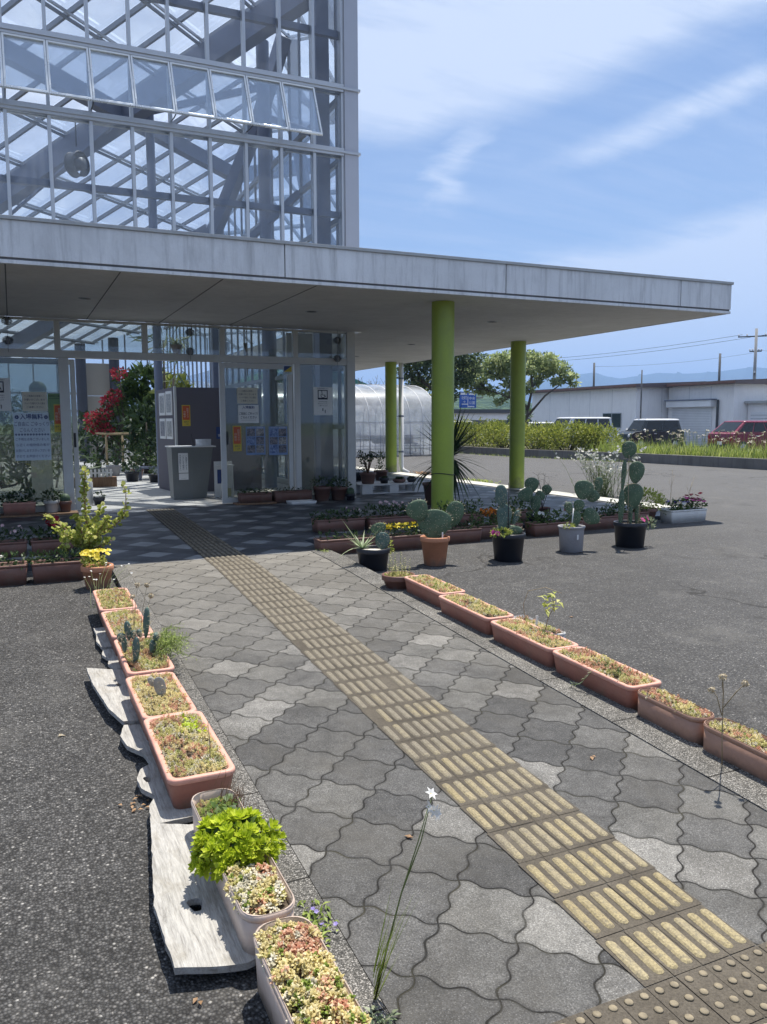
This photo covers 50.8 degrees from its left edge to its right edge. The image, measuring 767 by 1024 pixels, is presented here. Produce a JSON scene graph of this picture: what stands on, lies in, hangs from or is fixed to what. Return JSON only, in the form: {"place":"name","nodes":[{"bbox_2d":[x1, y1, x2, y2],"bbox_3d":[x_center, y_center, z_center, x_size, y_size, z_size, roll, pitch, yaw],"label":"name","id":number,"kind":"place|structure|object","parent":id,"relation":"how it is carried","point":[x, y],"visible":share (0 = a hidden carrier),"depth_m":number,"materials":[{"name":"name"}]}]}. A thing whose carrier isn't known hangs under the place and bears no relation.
{"place":"outdoors","nodes":[
{"label":"outdoors","id":0,"kind":"place"},
{"bbox_2d":[0,459,313,510],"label":"glasshouse floor","id":1,"kind":"structure","parent":0,"point":[146,492],"depth_m":14.74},
{"bbox_2d":[0,438,61,491],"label":"indoor shrub","id":2,"kind":"object","parent":1,"relation":"on","point":[19,477],"visible":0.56,"depth_m":13.85,"materials":[{"name":"green plant"}]},
{"bbox_2d":[28,381,53,500],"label":"display cactus","id":3,"kind":"object","parent":1,"relation":"on","point":[42,474],"visible":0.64,"depth_m":13.31,"materials":[{"name":"green plant"}]},
{"bbox_2d":[0,387,85,490],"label":"indoor shrub","id":4,"kind":"object","parent":1,"relation":"on","point":[3,417],"visible":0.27,"depth_m":15.29,"materials":[{"name":"green plant"}]},
{"bbox_2d":[74,469,116,487],"bbox_3d":[-5.856,-0.710,16.277,0.880,0.406,0.342,-3,7,-24],"label":"planter box","id":5,"kind":"object","parent":1,"relation":"on","point":[104,479],"visible":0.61,"depth_m":16.22,"materials":[{"name":"white paint"}]},
{"bbox_2d":[86,363,112,459],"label":"wall panels","id":6,"kind":"object","parent":1,"relation":"on","point":[98,382],"visible":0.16,"depth_m":27.54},
{"bbox_2d":[71,400,139,467],"bbox_3d":[-8.059,-2.257,23.143,2.215,2.184,1.308,-3,7,-24],"label":"indoor shrub","id":7,"kind":"object","parent":1,"relation":"on","point":[101,450],"visible":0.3,"depth_m":22.97,"materials":[{"name":"green plant"}]},
{"bbox_2d":[83,366,135,463],"bbox_3d":[-7.298,-2.510,21.613,0.795,2.840,1.568,5,8,40],"label":"bougainvillea","id":8,"kind":"object","parent":1,"relation":"on","point":[98,425],"visible":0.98,"depth_m":21.51,"materials":[{"name":"red plant"}]},
{"bbox_2d":[106,394,156,473],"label":"indoor shrub","id":9,"kind":"object","parent":1,"relation":"on","point":[133,437],"visible":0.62,"depth_m":20.28,"materials":[{"name":"green plant"}]},
{"bbox_2d":[113,360,169,465],"bbox_3d":[-6.606,-2.784,22.695,1.964,3.135,1.620,-3,7,-24],"label":"indoor shrub","id":10,"kind":"object","parent":1,"relation":"on","point":[140,389],"visible":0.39,"depth_m":22.35,"materials":[{"name":"green plant"}]},
{"bbox_2d":[0,0,360,513],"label":"glasshouse","id":11,"kind":"structure","parent":1,"relation":"on","point":[290,104],"depth_m":13.01,"materials":[{"name":"metal"}]},
{"bbox_2d":[1,32,48,95],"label":"awning window","id":12,"kind":"structure","parent":11,"relation":"in","point":[24,57],"depth_m":10.78,"materials":[{"name":"glass"}]},
{"bbox_2d":[13,413,51,460],"bbox_3d":[-4.990,-1.071,11.476,0.475,0.673,0.004,-3,7,-24],"label":"notice","id":13,"kind":"object","parent":11,"relation":"attached to","point":[32,439],"visible":1,"depth_m":11.47,"materials":[{"name":"white paper"}]},
{"bbox_2d":[22,392,46,410],"bbox_3d":[-4.944,-1.567,11.443,0.322,0.267,0.004,-3,7,-24],"label":"notice","id":14,"kind":"object","parent":11,"relation":"attached to","point":[34,401],"visible":1,"depth_m":11.44,"materials":[{"name":"beige paper"}]},
{"bbox_2d":[0,357,80,509],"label":"sliding door","id":15,"kind":"structure","parent":11,"relation":"in","point":[71,362],"depth_m":11.73,"materials":[{"name":"grey metal"}]},
{"bbox_2d":[46,40,92,100],"bbox_3d":[-4.286,-6.019,11.006,0.542,0.900,0.036,-3,-17,-24],"label":"awning window","id":16,"kind":"structure","parent":11,"relation":"in","point":[68,65],"depth_m":11.01,"materials":[{"name":"glass"}]},
{"bbox_2d":[64,122,89,177],"bbox_3d":[-5.390,-6.423,14.098,0.340,1.114,0.428,2,7,22],"label":"circulation fan","id":17,"kind":"object","parent":11,"relation":"hanging from","point":[73,165],"visible":0.99,"depth_m":14.05},
{"bbox_2d":[88,47,134,108],"bbox_3d":[-3.847,-5.992,11.387,0.552,0.900,0.382,-3,-17,-24],"label":"awning window","id":18,"kind":"structure","parent":11,"relation":"in","point":[111,73],"depth_m":11.23,"materials":[{"name":"glass"}]},
{"bbox_2d":[130,55,175,113],"bbox_3d":[-3.277,-6.075,11.465,0.542,0.900,0.036,-3,-17,-24],"label":"awning window","id":19,"kind":"structure","parent":11,"relation":"in","point":[152,82],"depth_m":11.46,"materials":[{"name":"glass"}]},
{"bbox_2d":[169,62,215,120],"bbox_3d":[-2.833,-6.048,11.848,0.562,0.900,0.382,-3,-17,-24],"label":"awning window","id":20,"kind":"structure","parent":11,"relation":"in","point":[191,85],"depth_m":11.70,"materials":[{"name":"glass"}]},
{"bbox_2d":[209,69,252,124],"bbox_3d":[-2.259,-6.131,11.928,0.542,0.900,0.036,-3,-17,-24],"label":"awning window","id":21,"kind":"structure","parent":11,"relation":"in","point":[229,89],"depth_m":11.93,"materials":[{"name":"glass"}]},
{"bbox_2d":[246,426,265,454],"bbox_3d":[-2.030,-1.133,12.826,0.313,0.450,0.004,-3,7,-24],"label":"poster","id":22,"kind":"object","parent":11,"relation":"attached to","point":[255,440],"visible":1,"depth_m":12.82,"materials":[{"name":"blue paper"}]},
{"bbox_2d":[218,363,293,503],"bbox_3d":[-2.005,-1.248,12.829,1.175,2.188,0.050,-3,7,-24],"label":"sliding door","id":23,"kind":"structure","parent":11,"relation":"in","point":[223,434],"depth_m":12.67,"materials":[{"name":"grey metal"}]},
{"bbox_2d":[245,75,288,131],"bbox_3d":[-1.820,-6.104,12.308,0.552,0.900,0.382,-3,-17,-24],"label":"awning window","id":24,"kind":"structure","parent":11,"relation":"in","point":[266,99],"depth_m":12.16,"materials":[{"name":"glass"}]},
{"bbox_2d":[269,426,287,454],"bbox_3d":[-1.692,-1.147,12.980,0.311,0.455,0.004,-3,7,-24],"label":"poster","id":25,"kind":"object","parent":11,"relation":"attached to","point":[278,442],"visible":1,"depth_m":12.98,"materials":[{"name":"blue paper"}]},
{"bbox_2d":[281,81,322,135],"bbox_3d":[-1.254,-6.186,12.385,0.532,0.900,0.036,-3,-17,-24],"label":"awning window","id":26,"kind":"structure","parent":11,"relation":"in","point":[300,101],"depth_m":12.38,"materials":[{"name":"glass"}]},
{"bbox_2d":[313,387,332,414],"bbox_3d":[-0.991,-1.817,13.235,0.328,0.455,0.010,-3,7,-24],"label":"notice","id":27,"kind":"object","parent":11,"relation":"attached to","point":[322,397],"visible":1,"depth_m":13.23,"materials":[{"name":"white paper"}]},
{"bbox_2d":[165,445,215,499],"bbox_3d":[-3.278,-0.683,13.756,0.760,0.887,0.510,-3,7,-24],"label":"reception stand","id":28,"kind":"object","parent":1,"relation":"on","point":[195,486],"visible":0.93,"depth_m":13.57,"materials":[{"name":"white paint"}]},
{"bbox_2d":[156,386,261,491],"bbox_3d":[-3.463,-1.363,15.126,2.126,1.937,0.983,1,6,11],"label":"partition board","id":29,"kind":"object","parent":1,"relation":"on","point":[203,403],"visible":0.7,"depth_m":15.05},
{"bbox_2d":[214,461,233,497],"bbox_3d":[-2.725,-0.556,13.825,0.310,0.619,0.190,-3,7,-24],"label":"leaflet rack","id":30,"kind":"object","parent":1,"relation":"on","point":[218,481],"visible":0.55,"depth_m":13.85,"materials":[{"name":"white paint"}]},
{"bbox_2d":[286,333,314,490],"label":"wall","id":31,"kind":"structure","parent":1,"relation":"on","point":[305,345],"depth_m":14.95,"materials":[{"name":"glass"}]},
{"bbox_2d":[0,394,531,426],"bbox_3d":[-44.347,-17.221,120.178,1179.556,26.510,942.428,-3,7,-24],"label":"wooded hill","id":32,"kind":"structure","parent":0,"point":[485,402],"depth_m":416.61,"materials":[{"name":"green plant"}]},
{"bbox_2d":[0,469,660,570],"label":"porch floor","id":33,"kind":"structure","parent":0,"point":[142,535],"depth_m":10.30,"materials":[{"name":"tile"}]},
{"bbox_2d":[0,524,31,557],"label":"planter","id":34,"kind":"object","parent":33,"relation":"on","point":[17,543],"visible":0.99,"depth_m":7.77,"materials":[{"name":"brown plastic"}]},
{"bbox_2d":[1,510,78,517],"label":"plant stand","id":35,"kind":"object","parent":33,"relation":"on","point":[51,514],"visible":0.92,"depth_m":11.28,"materials":[{"name":"wood"}]},
{"bbox_2d":[0,488,39,515],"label":"planter","id":36,"kind":"object","parent":35,"relation":"on","point":[22,506],"visible":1,"depth_m":11.10,"materials":[{"name":"plastic"}]},
{"bbox_2d":[26,515,75,555],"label":"planter","id":37,"kind":"object","parent":33,"relation":"on","point":[49,543],"visible":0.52,"depth_m":7.90,"materials":[{"name":"brown plastic"}]},
{"bbox_2d":[271,486,312,502],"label":"planter","id":38,"kind":"object","parent":33,"relation":"on","point":[282,496],"visible":0.95,"depth_m":12.95,"materials":[{"name":"brown plastic"}]},
{"bbox_2d":[309,507,365,532],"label":"planter","id":39,"kind":"object","parent":33,"relation":"on","point":[355,521],"visible":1,"depth_m":9.49,"materials":[{"name":"brown plastic"}]},
{"bbox_2d":[0,214,733,510],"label":"entrance canopy","id":40,"kind":"object","parent":33,"relation":"on","point":[391,309],"visible":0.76,"depth_m":9.97,"materials":[{"name":"metal"}]},
{"bbox_2d":[397,363,409,472],"bbox_3d":[0.464,-2.358,20.508,0.399,2.869,0.217,0,6,2],"label":"rain pipe","id":41,"kind":"object","parent":40,"relation":"attached to","point":[401,437],"visible":0.83,"depth_m":20.51,"materials":[{"name":"white paint"}]},
{"bbox_2d":[362,500,416,529],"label":"planter","id":42,"kind":"object","parent":33,"relation":"on","point":[402,517],"visible":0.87,"depth_m":9.71,"materials":[{"name":"brown plastic"}]},
{"bbox_2d":[356,480,423,494],"bbox_3d":[0.045,-0.457,14.844,1.240,0.170,0.725,-3,7,-24],"label":"pallet","id":43,"kind":"object","parent":33,"relation":"on","point":[386,488],"visible":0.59,"depth_m":14.61,"materials":[{"name":"white paint"}]},
{"bbox_2d":[408,400,494,504],"bbox_3d":[1.039,-0.865,12.574,1.589,1.720,1.532,-3,7,-24],"label":"yucca plant","id":44,"kind":"object","parent":33,"relation":"on","point":[458,443],"visible":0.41,"depth_m":12.39,"materials":[{"name":"green plant"}]},
{"bbox_2d":[0,426,766,1023],"bbox_3d":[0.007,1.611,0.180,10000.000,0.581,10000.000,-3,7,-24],"label":"asphalt ground","id":45,"kind":"structure","parent":0,"point":[678,608],"depth_m":4.36,"materials":[{"name":"grey asphalt"}]},
{"bbox_2d":[0,550,31,586],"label":"planter","id":46,"kind":"object","parent":45,"relation":"on","point":[13,572],"visible":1,"depth_m":6.66,"materials":[{"name":"brown plastic"}]},
{"bbox_2d":[25,546,83,583],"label":"planter","id":47,"kind":"object","parent":45,"relation":"on","point":[53,569],"visible":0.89,"depth_m":6.80,"materials":[{"name":"brown plastic"}]},
{"bbox_2d":[42,466,131,562],"bbox_3d":[-2.611,0.069,7.150,0.761,0.960,0.335,-3,7,-24],"label":"shrub","id":48,"kind":"object","parent":45,"relation":"on","point":[88,538],"visible":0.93,"depth_m":7.13,"materials":[{"name":"green plant"}]},
{"bbox_2d":[79,548,113,589],"bbox_3d":[-2.328,0.455,6.556,0.265,0.334,0.278,-3,7,-24],"label":"flower pot","id":49,"kind":"object","parent":45,"relation":"on","point":[95,567],"visible":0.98,"depth_m":6.50,"materials":[{"name":"ceramic"}]},
{"bbox_2d":[102,649,120,668],"bbox_3d":[-1.524,0.856,4.713,0.194,0.030,0.395,-4,7,-29],"label":"wooden board","id":50,"kind":"object","parent":45,"relation":"on","point":[110,656],"visible":0.37,"depth_m":4.69,"materials":[{"name":"grey wood"}]},
{"bbox_2d":[101,582,153,655],"bbox_3d":[-1.579,0.615,4.987,0.264,0.437,0.624,-3,9,-25],"label":"planter","id":51,"kind":"object","parent":50,"relation":"on","point":[113,620],"visible":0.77,"depth_m":4.95,"materials":[{"name":"plastic"}]},
{"bbox_2d":[86,668,139,724],"bbox_3d":[-1.311,0.920,4.129,0.326,0.063,0.827,-3,7,-24],"label":"wooden board","id":52,"kind":"object","parent":45,"relation":"on","point":[110,687],"visible":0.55,"depth_m":4.08,"materials":[{"name":"grey wood"}]},
{"bbox_2d":[93,587,136,626],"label":"planter","id":53,"kind":"object","parent":45,"relation":"on","point":[112,599],"visible":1,"depth_m":5.51,"materials":[{"name":"plastic"}]},
{"bbox_2d":[114,605,198,677],"bbox_3d":[-1.249,0.726,4.413,0.430,0.381,0.648,-3,9,-24],"label":"planter","id":54,"kind":"object","parent":45,"relation":"on","point":[141,654],"visible":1,"depth_m":4.32,"materials":[{"name":"plastic"}]},
{"bbox_2d":[120,724,192,825],"bbox_3d":[-0.905,1.049,3.331,0.263,0.054,0.954,-3,7,-24],"label":"wooden board","id":55,"kind":"object","parent":45,"relation":"on","point":[133,739],"visible":0.52,"depth_m":3.15,"materials":[{"name":"grey wood"}]},
{"bbox_2d":[125,671,196,739],"bbox_3d":[-1.053,0.872,3.799,0.241,0.267,0.584,-3,9,-25],"label":"planter","id":56,"kind":"object","parent":55,"relation":"on","point":[157,694],"visible":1,"depth_m":3.75,"materials":[{"name":"plastic"}]},
{"bbox_2d":[143,711,234,808],"bbox_3d":[-0.794,0.925,3.249,0.254,0.310,0.644,-3,9,-24],"label":"planter","id":57,"kind":"object","parent":55,"relation":"on","point":[190,756],"visible":1,"depth_m":3.12,"materials":[{"name":"plastic"}]},
{"bbox_2d":[151,823,255,974],"bbox_3d":[-0.563,1.161,2.520,0.324,0.053,0.825,-3,7,-24],"label":"wooden board","id":58,"kind":"object","parent":45,"relation":"on","point":[204,940],"visible":0.66,"depth_m":2.35,"materials":[{"name":"grey wood"}]},
{"bbox_2d":[187,770,294,955],"bbox_3d":[-0.479,1.047,2.564,0.321,0.263,0.859,-3,9,-24],"label":"planter","id":59,"kind":"object","parent":45,"relation":"on","point":[235,852],"visible":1,"depth_m":2.41,"materials":[{"name":"beige plastic"}]},
{"bbox_2d":[112,565,394,1023],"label":"path kerb","id":60,"kind":"structure","parent":45,"relation":"on","point":[297,879],"depth_m":2.60,"materials":[{"name":"grey concrete"}]},
{"bbox_2d":[297,899,338,946],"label":"weed","id":61,"kind":"object","parent":60,"relation":"on","point":[314,914],"visible":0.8,"depth_m":2.33,"materials":[{"name":"green plant"}]},
{"bbox_2d":[373,787,440,999],"bbox_3d":[0.054,0.941,1.975,0.160,0.580,0.086,4,8,35],"label":"wildflower","id":62,"kind":"object","parent":60,"relation":"on","point":[435,811],"visible":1,"depth_m":1.99,"materials":[{"name":"green plant"}]},
{"bbox_2d":[253,916,372,1023],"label":"planter","id":63,"kind":"object","parent":45,"relation":"on","point":[300,978],"visible":1,"depth_m":1.94,"materials":[{"name":"beige plastic"}]},
{"bbox_2d":[313,528,375,553],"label":"planter","id":64,"kind":"object","parent":45,"relation":"on","point":[336,543],"visible":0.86,"depth_m":8.19,"materials":[{"name":"brown plastic"}]},
{"bbox_2d":[337,521,393,570],"bbox_3d":[-0.191,0.284,7.353,0.636,0.491,0.361,-3,7,-24],"label":"flower pot","id":65,"kind":"object","parent":45,"relation":"on","point":[373,557],"visible":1,"depth_m":7.33,"materials":[{"name":"black plastic"}]},
{"bbox_2d":[355,384,430,455],"bbox_3d":[-3.060,-3.674,31.925,9.230,2.804,4.648,-3,7,-24],"label":"tunnel greenhouse","id":66,"kind":"object","parent":45,"relation":"on","point":[369,401],"visible":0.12,"depth_m":31.36,"materials":[{"name":"white paint"}]},
{"bbox_2d":[380,521,423,550],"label":"planter","id":67,"kind":"object","parent":45,"relation":"on","point":[402,541],"visible":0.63,"depth_m":8.42,"materials":[{"name":"brown plastic"}]},
{"bbox_2d":[404,574,464,607],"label":"planter","id":68,"kind":"object","parent":45,"relation":"on","point":[429,588],"visible":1,"depth_m":6.04,"materials":[{"name":"plastic"}]},
{"bbox_2d":[405,499,464,565],"bbox_3d":[0.497,0.178,7.595,0.611,0.641,0.280,-3,7,-24],"label":"flower pot","id":69,"kind":"object","parent":45,"relation":"on","point":[435,525],"visible":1,"depth_m":7.55,"materials":[{"name":"ceramic"}]},
{"bbox_2d":[397,352,488,401],"bbox_3d":[2.552,-5.326,35.944,4.224,5.551,2.171,-1,6,-2],"label":"tree","id":70,"kind":"object","parent":45,"relation":"on","point":[418,369],"visible":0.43,"depth_m":35.77,"materials":[{"name":"green plant"}]},
{"bbox_2d":[444,518,481,543],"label":"planter","id":71,"kind":"object","parent":45,"relation":"on","point":[465,534],"visible":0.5,"depth_m":8.89,"materials":[{"name":"brown plastic"}]},
{"bbox_2d":[439,593,513,634],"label":"planter","id":72,"kind":"object","parent":45,"relation":"on","point":[478,614],"visible":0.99,"depth_m":5.39,"materials":[{"name":"plastic"}]},
{"bbox_2d":[454,409,531,437],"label":"building","id":73,"kind":"structure","parent":45,"relation":"on","point":[490,414],"depth_m":71.67,"materials":[{"name":"white metal"}]},
{"bbox_2d":[468,507,523,539],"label":"planter","id":74,"kind":"object","parent":45,"relation":"on","point":[486,527],"visible":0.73,"depth_m":9.21,"materials":[{"name":"brown plastic"}]},
{"bbox_2d":[490,483,525,561],"bbox_3d":[1.203,0.097,7.787,0.334,0.760,0.416,1,7,13],"label":"flower pot","id":75,"kind":"object","parent":45,"relation":"on","point":[508,540],"visible":1,"depth_m":7.75,"materials":[{"name":"black plastic"}]},
{"bbox_2d":[356,466,676,508],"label":"porch kerb","id":76,"kind":"structure","parent":45,"relation":"on","point":[573,495],"depth_m":15.05,"materials":[{"name":"concrete"}]},
{"bbox_2d":[454,349,581,445],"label":"tree","id":77,"kind":"object","parent":45,"relation":"on","point":[496,366],"visible":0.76,"depth_m":41.61,"materials":[{"name":"green plant"}]},
{"bbox_2d":[517,476,551,521],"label":"cactus","id":78,"kind":"object","parent":45,"relation":"on","point":[525,494],"visible":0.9,"depth_m":9.81,"materials":[{"name":"plant"}]},
{"bbox_2d":[491,618,578,667],"bbox_3d":[0.891,0.785,4.842,0.219,0.188,0.644,-3,9,-24],"label":"planter","id":79,"kind":"object","parent":45,"relation":"on","point":[538,644],"visible":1,"depth_m":4.77,"materials":[{"name":"plastic"}]},
{"bbox_2d":[311,550,766,811],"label":"path kerb","id":80,"kind":"structure","parent":45,"relation":"on","point":[741,783],"depth_m":4.00,"materials":[{"name":"grey concrete"}]},
{"bbox_2d":[382,552,414,589],"bbox_3d":[0.120,0.476,6.459,0.270,0.320,0.270,-3,7,-24],"label":"flower pot","id":81,"kind":"object","parent":80,"relation":"on","point":[393,579],"visible":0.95,"depth_m":6.39,"materials":[{"name":"brown ceramic"}]},
{"bbox_2d":[524,508,582,536],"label":"planter","id":82,"kind":"object","parent":45,"relation":"on","point":[537,527],"visible":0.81,"depth_m":9.41,"materials":[{"name":"brown plastic"}]},
{"bbox_2d":[558,475,604,552],"bbox_3d":[2.057,0.012,8.370,0.574,0.778,0.286,-3,7,-24],"label":"flower pot","id":83,"kind":"object","parent":45,"relation":"on","point":[571,536],"visible":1,"depth_m":8.33,"materials":[{"name":"grey plastic"}]},
{"bbox_2d":[415,440,766,469],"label":"bed kerb","id":84,"kind":"structure","parent":45,"relation":"on","point":[734,462],"depth_m":25.16,"materials":[{"name":"concrete"}]},
{"bbox_2d":[580,505,617,530],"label":"planter","id":85,"kind":"object","parent":45,"relation":"on","point":[606,520],"visible":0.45,"depth_m":9.96,"materials":[{"name":"brown plastic"}]},
{"bbox_2d":[553,445,646,497],"bbox_3d":[3.680,-0.703,14.179,1.119,0.937,1.642,-13,14,-63],"label":"flowering weed","id":86,"kind":"object","parent":45,"relation":"on","point":[605,482],"visible":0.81,"depth_m":14.14,"materials":[{"name":"white plant"}]},
{"bbox_2d":[552,646,660,711],"bbox_3d":[1.124,0.871,4.237,0.298,0.189,0.649,-3,9,-24],"label":"planter","id":87,"kind":"object","parent":45,"relation":"on","point":[612,679],"visible":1,"depth_m":4.17,"materials":[{"name":"plastic"}]},
{"bbox_2d":[462,441,762,457],"bbox_3d":[8.865,-1.930,29.362,7.389,0.600,42.183,-2,7,-18],"label":"planting bed","id":88,"kind":"object","parent":45,"relation":"on","point":[558,449],"visible":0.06,"depth_m":31.96,"materials":[{"name":"green plant"}]},
{"bbox_2d":[476,419,532,447],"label":"azalea bush","id":89,"kind":"object","parent":88,"relation":"on","point":[493,437],"visible":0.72,"depth_m":32.93,"materials":[{"name":"green plant"}]},
{"bbox_2d":[503,419,563,449],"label":"azalea bush","id":90,"kind":"object","parent":88,"relation":"on","point":[531,434],"visible":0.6,"depth_m":30.71,"materials":[{"name":"green plant"}]},
{"bbox_2d":[538,418,596,450],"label":"azalea bush","id":91,"kind":"object","parent":88,"relation":"on","point":[568,440],"visible":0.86,"depth_m":29.70,"materials":[{"name":"green plant"}]},
{"bbox_2d":[571,421,623,450],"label":"azalea bush","id":92,"kind":"object","parent":88,"relation":"on","point":[597,430],"visible":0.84,"depth_m":29.18,"materials":[{"name":"green plant"}]},
{"bbox_2d":[587,429,766,458],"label":"tall grass","id":93,"kind":"structure","parent":88,"relation":"on","point":[695,450],"depth_m":24.90,"materials":[{"name":"green plant"}]},
{"bbox_2d":[529,381,705,444],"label":"warehouse","id":94,"kind":"structure","parent":45,"relation":"on","point":[619,405],"depth_m":53.35,"materials":[{"name":"white metal"}]},
{"bbox_2d":[613,441,656,547],"bbox_3d":[2.693,-0.204,8.632,0.472,1.144,0.356,-3,7,-24],"label":"potted cactus","id":95,"kind":"object","parent":45,"relation":"on","point":[630,532],"visible":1,"depth_m":8.57,"materials":[{"name":"green plant"}]},
{"bbox_2d":[615,419,683,448],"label":"parked car","id":96,"kind":"object","parent":45,"relation":"on","point":[661,427],"visible":0.61,"depth_m":43.28,"materials":[{"name":"black paint"}]},
{"bbox_2d":[638,687,714,745],"bbox_3d":[1.344,0.940,3.740,0.150,0.175,0.404,-3,9,-24],"label":"planter","id":97,"kind":"object","parent":45,"relation":"on","point":[676,715],"visible":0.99,"depth_m":3.68,"materials":[{"name":"plastic"}]},
{"bbox_2d":[660,492,707,523],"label":"planter","id":98,"kind":"object","parent":45,"relation":"on","point":[679,513],"visible":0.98,"depth_m":10.60,"materials":[{"name":"plastic"}]},
{"bbox_2d":[664,379,766,445],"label":"warehouse","id":99,"kind":"structure","parent":45,"relation":"on","point":[698,408],"depth_m":48.80,"materials":[{"name":"white metal"}]},
{"bbox_2d":[703,718,766,781],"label":"planter","id":100,"kind":"object","parent":45,"relation":"on","point":[744,748],"visible":0.97,"depth_m":3.35,"materials":[{"name":"plastic"}]},
{"bbox_2d":[707,420,766,452],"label":"parked car","id":101,"kind":"object","parent":45,"relation":"on","point":[756,428],"visible":0.62,"depth_m":37.98,"materials":[{"name":"red paint"}]},
{"bbox_2d":[0,0,766,407],"label":"sky","id":102,"kind":"structure","parent":0,"point":[630,136],"materials":[{"name":"blue"}]},
{"bbox_2d":[4,367,766,415],"bbox_3d":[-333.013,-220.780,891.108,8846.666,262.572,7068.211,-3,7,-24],"label":"mountain range","id":103,"kind":"structure","parent":0,"point":[586,379],"depth_m":3219.05,"materials":[{"name":"green plant"}]},
{"bbox_2d":[125,551,766,1023],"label":"paved path","id":104,"kind":"structure","parent":0,"point":[493,933],"depth_m":3.03,"materials":[{"name":"grey concrete"}]},
{"bbox_2d":[147,508,766,1023],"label":"tactile strip","id":105,"kind":"object","parent":104,"relation":"on","point":[679,1000],"visible":1,"depth_m":2.74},
{"bbox_2d":[514,587,565,637],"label":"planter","id":106,"kind":"object","parent":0,"point":[548,627],"visible":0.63,"depth_m":4.97,"materials":[{"name":"plant"}]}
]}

